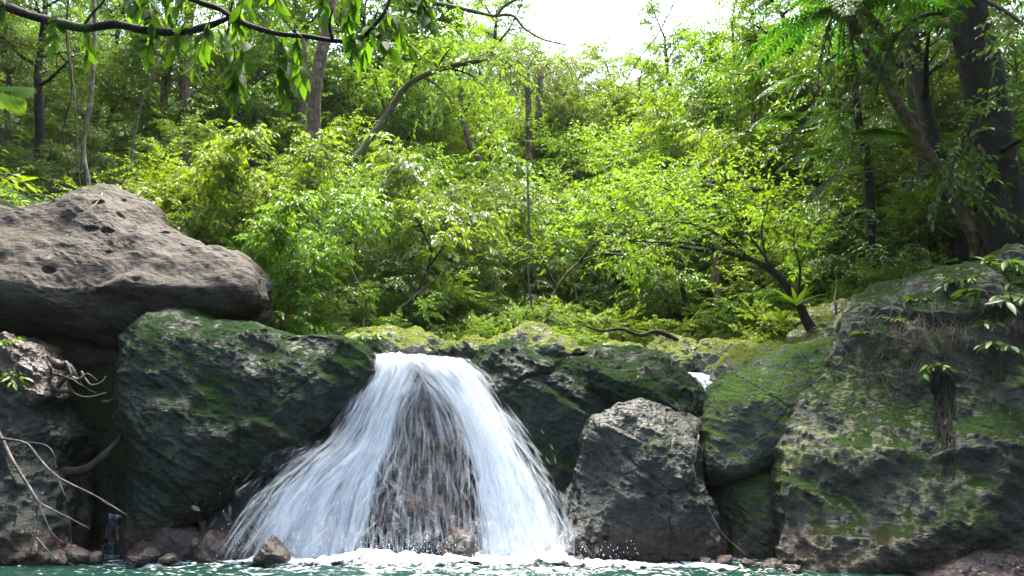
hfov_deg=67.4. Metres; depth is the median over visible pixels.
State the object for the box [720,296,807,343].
bush
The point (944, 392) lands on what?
hanging roots
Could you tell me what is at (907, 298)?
plant
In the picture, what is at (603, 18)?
sky
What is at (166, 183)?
bush
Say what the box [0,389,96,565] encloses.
boulder
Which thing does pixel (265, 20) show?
tree
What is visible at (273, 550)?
rock
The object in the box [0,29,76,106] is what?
bush
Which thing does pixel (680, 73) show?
tree
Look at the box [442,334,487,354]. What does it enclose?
mossy rock
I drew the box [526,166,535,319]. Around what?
tree
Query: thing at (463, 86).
tree
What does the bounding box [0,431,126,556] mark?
dead branch
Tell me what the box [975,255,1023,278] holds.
plant
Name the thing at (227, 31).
tree
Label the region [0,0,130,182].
tree
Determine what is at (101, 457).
log
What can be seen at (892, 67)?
vine
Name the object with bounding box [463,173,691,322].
tree
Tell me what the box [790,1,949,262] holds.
tree
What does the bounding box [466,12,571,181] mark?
tree
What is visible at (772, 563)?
stone
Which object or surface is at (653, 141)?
bush
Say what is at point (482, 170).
bush
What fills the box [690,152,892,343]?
bush
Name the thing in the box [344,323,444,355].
mossy rock
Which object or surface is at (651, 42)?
vine
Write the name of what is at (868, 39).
vine
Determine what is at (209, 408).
boulder
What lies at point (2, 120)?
bush
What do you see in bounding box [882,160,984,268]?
bush
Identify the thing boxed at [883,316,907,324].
plant
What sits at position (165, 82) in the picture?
tree
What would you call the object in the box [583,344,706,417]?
boulder
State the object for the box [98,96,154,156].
bush
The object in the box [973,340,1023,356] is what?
plant
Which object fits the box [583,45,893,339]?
tree
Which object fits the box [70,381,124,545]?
boulder
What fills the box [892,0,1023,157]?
tree
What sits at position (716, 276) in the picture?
tree
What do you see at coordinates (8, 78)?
tree
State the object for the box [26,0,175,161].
tree
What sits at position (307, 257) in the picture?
bush
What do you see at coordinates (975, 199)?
bush
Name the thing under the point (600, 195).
bush
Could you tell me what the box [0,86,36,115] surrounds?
leaf
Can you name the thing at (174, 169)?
bush
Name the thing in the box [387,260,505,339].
bush
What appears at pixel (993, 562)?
boulder
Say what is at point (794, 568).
stone
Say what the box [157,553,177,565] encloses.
stone
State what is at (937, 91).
tree
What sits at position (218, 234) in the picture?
bush
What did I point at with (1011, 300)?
plant
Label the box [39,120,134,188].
bush
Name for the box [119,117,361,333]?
bush
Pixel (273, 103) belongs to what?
tree
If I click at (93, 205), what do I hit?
twig
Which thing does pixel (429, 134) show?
bush
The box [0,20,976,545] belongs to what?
ground
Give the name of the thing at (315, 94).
tree
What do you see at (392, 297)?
bush
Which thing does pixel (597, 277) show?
bush
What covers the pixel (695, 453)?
twig
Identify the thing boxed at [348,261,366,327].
tree
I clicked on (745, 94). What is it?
tree
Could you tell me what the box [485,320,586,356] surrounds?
mossy rock
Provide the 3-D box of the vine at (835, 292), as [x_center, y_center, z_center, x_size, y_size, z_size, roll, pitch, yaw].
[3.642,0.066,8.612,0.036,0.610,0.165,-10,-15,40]
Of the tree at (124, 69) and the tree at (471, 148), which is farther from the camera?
the tree at (124, 69)
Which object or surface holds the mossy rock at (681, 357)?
on the ground
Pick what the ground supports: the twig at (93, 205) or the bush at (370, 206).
the bush at (370, 206)
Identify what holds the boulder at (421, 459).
in the pool water
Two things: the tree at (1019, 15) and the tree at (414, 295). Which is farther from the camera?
the tree at (1019, 15)
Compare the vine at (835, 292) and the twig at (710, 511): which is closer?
the twig at (710, 511)
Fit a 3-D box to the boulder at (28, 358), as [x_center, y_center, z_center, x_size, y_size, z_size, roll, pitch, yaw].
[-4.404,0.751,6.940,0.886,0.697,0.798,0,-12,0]
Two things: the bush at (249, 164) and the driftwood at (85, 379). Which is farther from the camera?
the bush at (249, 164)
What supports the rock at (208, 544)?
in the pool water
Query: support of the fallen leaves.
on the ground
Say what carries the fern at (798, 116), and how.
attached to the tree fern at (850, 21)
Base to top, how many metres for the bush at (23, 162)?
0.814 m
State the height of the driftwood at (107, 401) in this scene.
0.113 m
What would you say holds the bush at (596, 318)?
on the ground
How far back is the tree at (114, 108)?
13.65 m
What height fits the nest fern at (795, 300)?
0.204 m
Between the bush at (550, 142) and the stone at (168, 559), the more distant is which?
the bush at (550, 142)
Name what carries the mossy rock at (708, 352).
on the ground
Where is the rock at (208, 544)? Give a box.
[190,523,262,562]
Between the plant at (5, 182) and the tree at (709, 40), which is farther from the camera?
the tree at (709, 40)
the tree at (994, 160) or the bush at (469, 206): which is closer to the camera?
the tree at (994, 160)
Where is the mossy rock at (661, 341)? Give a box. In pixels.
[646,333,683,349]
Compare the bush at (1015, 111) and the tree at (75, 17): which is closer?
the bush at (1015, 111)
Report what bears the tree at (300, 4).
on the ground
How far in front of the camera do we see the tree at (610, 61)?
27.85 m
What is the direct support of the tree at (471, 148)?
on the ground
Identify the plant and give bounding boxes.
[0,175,41,193]
[0,337,26,345]
[0,370,32,389]
[352,332,383,341]
[813,323,827,327]
[848,331,869,336]
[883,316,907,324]
[901,296,932,301]
[918,363,956,381]
[930,275,981,294]
[950,287,1023,315]
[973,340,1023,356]
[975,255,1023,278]
[976,315,1005,330]
[1004,276,1023,289]
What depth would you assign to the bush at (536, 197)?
13.10 m
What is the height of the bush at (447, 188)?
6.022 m
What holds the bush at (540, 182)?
on the ground
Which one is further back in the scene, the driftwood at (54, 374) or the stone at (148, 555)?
the driftwood at (54, 374)
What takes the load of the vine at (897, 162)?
attached to the tree at (994, 160)
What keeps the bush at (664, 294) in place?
on the ground
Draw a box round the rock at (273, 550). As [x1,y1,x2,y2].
[252,535,291,565]
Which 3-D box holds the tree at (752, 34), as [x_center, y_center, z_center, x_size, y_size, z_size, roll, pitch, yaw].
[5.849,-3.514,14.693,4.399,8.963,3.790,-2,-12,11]
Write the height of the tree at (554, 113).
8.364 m
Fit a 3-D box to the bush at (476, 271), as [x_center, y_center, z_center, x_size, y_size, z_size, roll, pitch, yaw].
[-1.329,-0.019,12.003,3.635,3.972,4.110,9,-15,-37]
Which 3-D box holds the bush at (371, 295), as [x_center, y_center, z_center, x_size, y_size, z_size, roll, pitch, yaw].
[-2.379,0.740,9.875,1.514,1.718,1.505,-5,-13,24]
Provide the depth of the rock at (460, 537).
6.24 m
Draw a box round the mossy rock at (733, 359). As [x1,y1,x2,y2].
[707,337,808,384]
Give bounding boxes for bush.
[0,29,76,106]
[0,74,71,147]
[0,113,14,129]
[0,144,52,187]
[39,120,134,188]
[45,54,119,112]
[50,132,255,249]
[79,119,143,181]
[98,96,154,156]
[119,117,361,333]
[125,107,247,238]
[140,131,229,223]
[194,219,312,324]
[214,186,401,335]
[217,150,392,327]
[226,180,299,272]
[230,123,418,328]
[265,137,472,335]
[286,282,379,335]
[295,137,517,332]
[327,121,490,324]
[328,275,452,338]
[329,146,527,340]
[343,131,596,337]
[355,178,569,335]
[361,292,444,334]
[375,168,494,272]
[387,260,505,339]
[424,164,630,338]
[425,257,559,340]
[426,132,580,329]
[435,175,657,338]
[435,296,527,339]
[483,196,688,342]
[488,137,737,342]
[502,105,608,194]
[504,158,552,205]
[509,158,673,339]
[510,120,656,257]
[523,295,611,346]
[547,298,648,345]
[557,156,797,341]
[567,118,677,255]
[570,285,700,344]
[576,153,811,386]
[589,133,751,324]
[596,139,857,341]
[623,163,823,341]
[625,302,716,379]
[634,96,750,156]
[672,155,889,339]
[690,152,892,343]
[698,276,809,388]
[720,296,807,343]
[763,172,923,314]
[767,79,980,300]
[806,179,969,306]
[824,256,898,302]
[828,69,1023,261]
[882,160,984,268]
[959,78,1023,206]
[969,149,1022,225]
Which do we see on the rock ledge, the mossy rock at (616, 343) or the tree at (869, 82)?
the mossy rock at (616, 343)
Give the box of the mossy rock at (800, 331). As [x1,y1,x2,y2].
[786,313,835,340]
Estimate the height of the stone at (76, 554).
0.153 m
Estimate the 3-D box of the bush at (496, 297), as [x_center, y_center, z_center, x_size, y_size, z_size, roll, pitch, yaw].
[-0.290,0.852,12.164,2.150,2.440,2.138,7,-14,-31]
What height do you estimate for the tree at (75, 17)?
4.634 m
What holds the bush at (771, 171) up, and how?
on the ground
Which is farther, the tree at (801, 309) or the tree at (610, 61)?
the tree at (610, 61)
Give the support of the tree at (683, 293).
on the ground
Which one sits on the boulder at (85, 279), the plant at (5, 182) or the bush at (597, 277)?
the plant at (5, 182)
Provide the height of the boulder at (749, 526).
0.931 m
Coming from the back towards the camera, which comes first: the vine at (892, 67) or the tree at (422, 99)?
the tree at (422, 99)
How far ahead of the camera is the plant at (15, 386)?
6.54 m
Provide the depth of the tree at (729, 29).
23.36 m
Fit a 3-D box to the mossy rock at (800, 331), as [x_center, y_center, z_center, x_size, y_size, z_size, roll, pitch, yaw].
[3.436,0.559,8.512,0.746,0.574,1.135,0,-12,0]
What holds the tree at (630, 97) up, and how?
on the ground
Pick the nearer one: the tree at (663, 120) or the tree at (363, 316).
the tree at (363, 316)
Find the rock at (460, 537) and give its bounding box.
[441,526,476,560]
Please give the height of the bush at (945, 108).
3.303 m
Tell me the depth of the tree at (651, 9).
23.07 m
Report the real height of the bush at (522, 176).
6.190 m
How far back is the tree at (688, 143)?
17.87 m
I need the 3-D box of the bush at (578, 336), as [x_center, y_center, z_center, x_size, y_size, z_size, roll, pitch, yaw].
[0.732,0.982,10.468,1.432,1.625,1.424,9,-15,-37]
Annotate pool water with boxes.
[0,545,913,575]
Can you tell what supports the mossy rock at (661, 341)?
on the mossy rock at (681, 357)
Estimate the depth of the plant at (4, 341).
6.70 m
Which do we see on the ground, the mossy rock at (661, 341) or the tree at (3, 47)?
the tree at (3, 47)
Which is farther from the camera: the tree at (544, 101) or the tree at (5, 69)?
the tree at (544, 101)
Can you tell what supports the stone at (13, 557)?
on the pool water
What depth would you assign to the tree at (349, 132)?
15.73 m
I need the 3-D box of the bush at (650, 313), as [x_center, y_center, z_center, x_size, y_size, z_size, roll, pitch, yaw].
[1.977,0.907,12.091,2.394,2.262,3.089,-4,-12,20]
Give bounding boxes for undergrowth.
[0,26,974,388]
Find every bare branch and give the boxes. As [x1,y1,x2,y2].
[435,1,566,44]
[495,0,516,15]
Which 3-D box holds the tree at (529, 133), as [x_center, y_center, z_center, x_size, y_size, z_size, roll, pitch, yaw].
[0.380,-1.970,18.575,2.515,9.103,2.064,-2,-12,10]
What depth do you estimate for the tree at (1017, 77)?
11.12 m
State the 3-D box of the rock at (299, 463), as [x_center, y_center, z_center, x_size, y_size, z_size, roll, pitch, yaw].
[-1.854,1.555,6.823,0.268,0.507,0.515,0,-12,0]
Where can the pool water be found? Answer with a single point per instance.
(111, 564)
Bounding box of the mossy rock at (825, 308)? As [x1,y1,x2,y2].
[795,298,845,327]
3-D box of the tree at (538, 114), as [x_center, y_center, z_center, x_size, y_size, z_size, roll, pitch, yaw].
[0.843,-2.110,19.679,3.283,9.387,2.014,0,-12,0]
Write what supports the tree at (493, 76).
on the ground
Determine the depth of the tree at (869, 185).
9.85 m
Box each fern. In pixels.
[734,0,986,261]
[751,72,916,203]
[766,307,797,322]
[769,285,830,305]
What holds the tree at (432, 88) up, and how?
on the ground
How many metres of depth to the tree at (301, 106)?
15.50 m
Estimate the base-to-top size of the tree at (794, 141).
5.404 m
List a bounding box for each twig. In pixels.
[77,193,102,214]
[660,416,697,434]
[683,435,699,472]
[692,465,748,556]
[742,311,795,339]
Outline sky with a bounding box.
[28,0,1023,184]
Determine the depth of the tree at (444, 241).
10.52 m
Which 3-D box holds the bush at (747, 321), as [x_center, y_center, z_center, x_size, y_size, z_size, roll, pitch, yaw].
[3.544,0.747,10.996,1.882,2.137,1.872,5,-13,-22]
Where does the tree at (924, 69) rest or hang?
on the ground
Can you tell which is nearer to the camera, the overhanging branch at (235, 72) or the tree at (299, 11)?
the overhanging branch at (235, 72)
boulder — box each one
[0,184,273,364]
[0,331,71,407]
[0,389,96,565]
[0,547,34,565]
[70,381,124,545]
[111,306,381,559]
[124,524,200,561]
[193,474,330,552]
[374,380,478,554]
[560,398,727,562]
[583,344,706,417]
[700,337,831,485]
[710,471,777,558]
[911,548,1023,575]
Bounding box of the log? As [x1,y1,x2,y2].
[62,434,123,476]
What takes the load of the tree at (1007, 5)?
on the ground
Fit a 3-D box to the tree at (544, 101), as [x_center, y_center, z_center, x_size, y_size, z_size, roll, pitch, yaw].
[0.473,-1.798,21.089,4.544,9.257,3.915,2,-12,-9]
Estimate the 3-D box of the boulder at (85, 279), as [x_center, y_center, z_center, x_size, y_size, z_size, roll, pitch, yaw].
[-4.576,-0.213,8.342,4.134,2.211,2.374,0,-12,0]
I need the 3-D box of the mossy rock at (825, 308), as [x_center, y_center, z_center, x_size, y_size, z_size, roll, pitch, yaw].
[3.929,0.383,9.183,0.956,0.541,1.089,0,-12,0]
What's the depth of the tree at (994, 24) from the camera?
15.50 m
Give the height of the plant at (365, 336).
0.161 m
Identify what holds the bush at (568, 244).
on the ground
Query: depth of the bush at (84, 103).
21.21 m
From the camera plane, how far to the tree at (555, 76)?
30.63 m
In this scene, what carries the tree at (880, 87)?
on the ground
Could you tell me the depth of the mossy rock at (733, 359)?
7.75 m
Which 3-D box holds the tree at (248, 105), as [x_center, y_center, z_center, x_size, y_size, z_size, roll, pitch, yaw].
[-5.749,-2.805,15.579,4.874,5.325,5.510,-4,-12,18]
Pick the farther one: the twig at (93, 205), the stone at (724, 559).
the twig at (93, 205)
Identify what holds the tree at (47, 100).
on the ground
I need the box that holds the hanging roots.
[789,288,1023,480]
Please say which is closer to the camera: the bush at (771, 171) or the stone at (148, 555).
the stone at (148, 555)
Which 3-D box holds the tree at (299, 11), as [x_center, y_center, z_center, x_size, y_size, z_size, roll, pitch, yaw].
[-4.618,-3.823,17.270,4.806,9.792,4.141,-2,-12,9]
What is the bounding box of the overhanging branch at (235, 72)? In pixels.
[0,0,438,117]
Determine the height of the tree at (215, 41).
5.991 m
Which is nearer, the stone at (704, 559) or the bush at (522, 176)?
the stone at (704, 559)
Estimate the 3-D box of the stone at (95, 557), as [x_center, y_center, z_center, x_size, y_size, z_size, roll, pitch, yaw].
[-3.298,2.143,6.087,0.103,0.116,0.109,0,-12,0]
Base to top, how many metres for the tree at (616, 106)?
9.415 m
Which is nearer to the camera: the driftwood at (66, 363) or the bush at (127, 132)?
the driftwood at (66, 363)
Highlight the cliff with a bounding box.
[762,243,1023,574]
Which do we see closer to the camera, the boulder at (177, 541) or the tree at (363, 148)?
the boulder at (177, 541)
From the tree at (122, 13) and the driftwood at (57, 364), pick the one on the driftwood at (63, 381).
the driftwood at (57, 364)
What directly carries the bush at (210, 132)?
on the ground
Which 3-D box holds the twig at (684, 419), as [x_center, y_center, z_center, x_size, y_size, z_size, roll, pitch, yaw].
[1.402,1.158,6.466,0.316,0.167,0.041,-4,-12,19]
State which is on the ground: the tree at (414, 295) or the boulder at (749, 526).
the tree at (414, 295)
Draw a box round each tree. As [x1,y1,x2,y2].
[0,0,64,133]
[0,0,123,148]
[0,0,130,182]
[0,1,46,112]
[0,15,35,122]
[4,1,204,185]
[10,15,35,36]
[26,0,132,132]
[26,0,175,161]
[37,0,109,86]
[45,0,300,191]
[75,24,359,235]
[77,0,251,208]
[78,2,169,159]
[81,0,96,186]
[96,0,277,174]
[130,57,160,193]
[168,0,411,190]
[170,0,343,172]
[172,23,229,116]
[176,33,389,233]
[178,1,194,207]
[203,0,442,178]
[211,0,273,104]
[224,47,505,277]
[250,9,293,169]
[257,75,277,169]
[261,0,465,273]
[262,9,347,139]
[296,38,308,227]
[306,0,336,284]
[314,0,533,172]
[326,75,523,322]
[337,0,568,315]
[339,0,500,211]
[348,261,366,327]
[368,13,492,166]
[368,184,520,331]
[395,270,445,325]
[407,0,560,177]
[407,25,520,192]
[429,69,503,164]
[432,81,585,327]
[439,62,516,167]
[440,80,520,180]
[451,75,655,195]
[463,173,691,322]
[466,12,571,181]
[476,36,575,191]
[491,61,594,195]
[495,37,605,185]
[502,45,578,176]
[506,31,596,179]
[513,40,640,200]
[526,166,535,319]
[544,78,847,333]
[559,119,860,332]
[569,33,653,178]
[573,120,732,337]
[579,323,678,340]
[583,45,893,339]
[588,31,695,182]
[614,0,750,163]
[616,75,679,163]
[636,54,708,175]
[636,86,716,290]
[663,0,827,331]
[665,37,975,312]
[678,255,698,383]
[700,0,915,299]
[708,159,723,339]
[712,13,836,141]
[717,17,984,281]
[720,46,779,141]
[730,0,850,197]
[756,0,1023,265]
[756,1,1023,261]
[757,10,926,287]
[772,2,1023,263]
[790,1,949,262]
[803,0,1023,254]
[840,14,1023,221]
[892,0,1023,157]
[894,5,1023,195]
[896,0,1023,106]
[901,18,927,270]
[945,0,1023,17]
[1002,0,1023,101]
[1014,44,1023,178]
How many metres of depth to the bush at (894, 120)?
9.86 m
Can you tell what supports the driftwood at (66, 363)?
on the driftwood at (58, 390)
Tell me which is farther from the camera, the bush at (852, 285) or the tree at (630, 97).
the tree at (630, 97)
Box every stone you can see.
[5,551,27,565]
[49,549,68,565]
[63,543,91,563]
[88,551,103,563]
[127,555,143,563]
[138,547,161,565]
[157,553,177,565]
[575,555,584,559]
[698,556,710,563]
[714,555,732,564]
[739,558,759,567]
[759,558,783,568]
[782,564,801,572]
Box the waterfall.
[205,353,638,559]
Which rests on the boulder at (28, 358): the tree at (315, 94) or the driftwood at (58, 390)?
the driftwood at (58, 390)
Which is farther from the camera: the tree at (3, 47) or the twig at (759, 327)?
the tree at (3, 47)
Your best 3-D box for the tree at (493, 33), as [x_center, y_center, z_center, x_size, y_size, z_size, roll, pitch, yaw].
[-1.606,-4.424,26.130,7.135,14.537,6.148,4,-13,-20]
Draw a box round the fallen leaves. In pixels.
[37,195,1023,447]
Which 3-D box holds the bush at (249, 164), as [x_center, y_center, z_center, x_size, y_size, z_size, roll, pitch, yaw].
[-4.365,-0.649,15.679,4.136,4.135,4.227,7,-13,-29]
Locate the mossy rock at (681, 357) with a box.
[665,337,697,372]
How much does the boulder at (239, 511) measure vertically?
0.849 m
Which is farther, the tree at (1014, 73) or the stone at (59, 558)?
the tree at (1014, 73)
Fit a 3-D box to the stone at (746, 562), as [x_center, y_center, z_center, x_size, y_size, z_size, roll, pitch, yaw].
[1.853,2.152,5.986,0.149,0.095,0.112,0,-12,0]
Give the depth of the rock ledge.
7.26 m
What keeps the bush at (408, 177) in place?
on the ground
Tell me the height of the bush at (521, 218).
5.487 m
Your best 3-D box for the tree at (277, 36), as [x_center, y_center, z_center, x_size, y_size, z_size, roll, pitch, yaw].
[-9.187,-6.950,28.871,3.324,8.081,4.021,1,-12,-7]
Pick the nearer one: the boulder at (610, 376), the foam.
the foam
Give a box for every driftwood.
[48,357,83,388]
[49,383,106,397]
[51,373,96,393]
[56,373,97,387]
[64,361,74,395]
[80,371,105,385]
[101,397,113,402]
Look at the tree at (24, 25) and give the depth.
23.31 m
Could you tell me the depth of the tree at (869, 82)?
11.81 m
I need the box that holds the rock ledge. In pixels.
[314,337,705,550]
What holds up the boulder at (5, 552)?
in the pool water
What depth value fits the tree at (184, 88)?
13.95 m
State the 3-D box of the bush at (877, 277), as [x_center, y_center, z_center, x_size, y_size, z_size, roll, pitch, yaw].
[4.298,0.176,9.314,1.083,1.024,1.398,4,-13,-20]
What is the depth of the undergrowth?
11.01 m
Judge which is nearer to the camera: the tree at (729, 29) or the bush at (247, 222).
the bush at (247, 222)
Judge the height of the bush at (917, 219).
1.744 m
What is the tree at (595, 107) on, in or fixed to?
on the ground
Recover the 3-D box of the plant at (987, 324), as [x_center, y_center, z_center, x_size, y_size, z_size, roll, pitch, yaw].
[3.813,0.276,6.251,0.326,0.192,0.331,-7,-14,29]
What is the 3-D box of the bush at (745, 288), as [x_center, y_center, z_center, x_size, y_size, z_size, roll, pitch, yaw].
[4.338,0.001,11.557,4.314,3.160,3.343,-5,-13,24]
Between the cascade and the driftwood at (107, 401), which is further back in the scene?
the cascade
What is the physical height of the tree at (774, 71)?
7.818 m
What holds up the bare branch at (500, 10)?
attached to the bare branch at (451, 6)
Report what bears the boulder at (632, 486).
in the pool water
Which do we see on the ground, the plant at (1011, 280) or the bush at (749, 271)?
the bush at (749, 271)
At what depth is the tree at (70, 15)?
19.61 m
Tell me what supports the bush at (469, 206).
on the ground
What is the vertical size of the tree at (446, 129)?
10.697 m
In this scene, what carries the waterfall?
on the rock ledge
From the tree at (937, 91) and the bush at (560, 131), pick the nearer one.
the tree at (937, 91)
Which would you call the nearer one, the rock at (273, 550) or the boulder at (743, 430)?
the rock at (273, 550)
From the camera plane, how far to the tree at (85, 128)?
10.71 m
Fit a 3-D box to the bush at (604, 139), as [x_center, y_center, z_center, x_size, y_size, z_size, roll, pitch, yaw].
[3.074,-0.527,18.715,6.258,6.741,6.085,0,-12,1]
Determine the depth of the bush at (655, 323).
10.73 m
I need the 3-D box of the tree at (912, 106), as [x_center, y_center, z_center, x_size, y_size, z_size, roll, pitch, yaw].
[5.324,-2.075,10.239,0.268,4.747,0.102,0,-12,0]
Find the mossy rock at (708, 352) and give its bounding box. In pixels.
[692,337,758,384]
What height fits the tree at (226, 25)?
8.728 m
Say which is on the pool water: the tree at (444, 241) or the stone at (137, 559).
the stone at (137, 559)
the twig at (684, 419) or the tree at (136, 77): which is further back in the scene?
the tree at (136, 77)
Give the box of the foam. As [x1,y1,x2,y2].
[223,547,732,569]
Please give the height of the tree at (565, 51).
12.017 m
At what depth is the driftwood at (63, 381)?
6.68 m
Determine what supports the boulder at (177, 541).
in the pool water
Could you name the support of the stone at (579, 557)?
in the pool water
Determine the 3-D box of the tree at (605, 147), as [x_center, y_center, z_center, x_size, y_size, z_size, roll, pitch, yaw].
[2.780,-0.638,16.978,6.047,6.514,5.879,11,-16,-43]
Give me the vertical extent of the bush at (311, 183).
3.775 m
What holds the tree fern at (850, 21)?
on the ground
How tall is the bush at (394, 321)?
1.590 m
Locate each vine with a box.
[62,0,71,166]
[66,30,80,187]
[621,0,675,88]
[818,17,947,148]
[820,158,985,204]
[834,269,837,314]
[838,0,888,82]
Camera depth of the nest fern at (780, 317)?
8.26 m
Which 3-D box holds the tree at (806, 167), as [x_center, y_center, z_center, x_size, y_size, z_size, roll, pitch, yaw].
[4.966,-1.589,13.205,5.312,5.804,6.006,7,-13,-29]
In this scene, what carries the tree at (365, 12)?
on the ground
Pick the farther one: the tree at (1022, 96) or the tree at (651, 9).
the tree at (651, 9)
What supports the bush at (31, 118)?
on the ground
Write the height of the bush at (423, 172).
5.067 m
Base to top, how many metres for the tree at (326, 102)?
6.999 m
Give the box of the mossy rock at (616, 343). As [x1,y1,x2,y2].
[580,340,665,352]
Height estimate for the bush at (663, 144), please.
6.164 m
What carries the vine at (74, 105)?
hanging from the tree
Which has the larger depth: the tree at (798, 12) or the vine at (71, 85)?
the tree at (798, 12)
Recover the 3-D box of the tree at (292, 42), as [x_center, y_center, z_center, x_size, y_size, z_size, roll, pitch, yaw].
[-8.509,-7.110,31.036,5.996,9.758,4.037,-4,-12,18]
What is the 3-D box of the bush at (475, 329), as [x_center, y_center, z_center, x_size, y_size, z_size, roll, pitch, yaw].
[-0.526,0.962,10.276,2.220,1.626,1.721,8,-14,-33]
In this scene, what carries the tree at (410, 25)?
on the ground
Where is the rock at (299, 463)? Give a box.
[284,439,318,492]
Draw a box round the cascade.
[688,372,712,390]
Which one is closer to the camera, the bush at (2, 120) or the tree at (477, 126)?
the bush at (2, 120)
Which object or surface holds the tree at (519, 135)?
on the ground

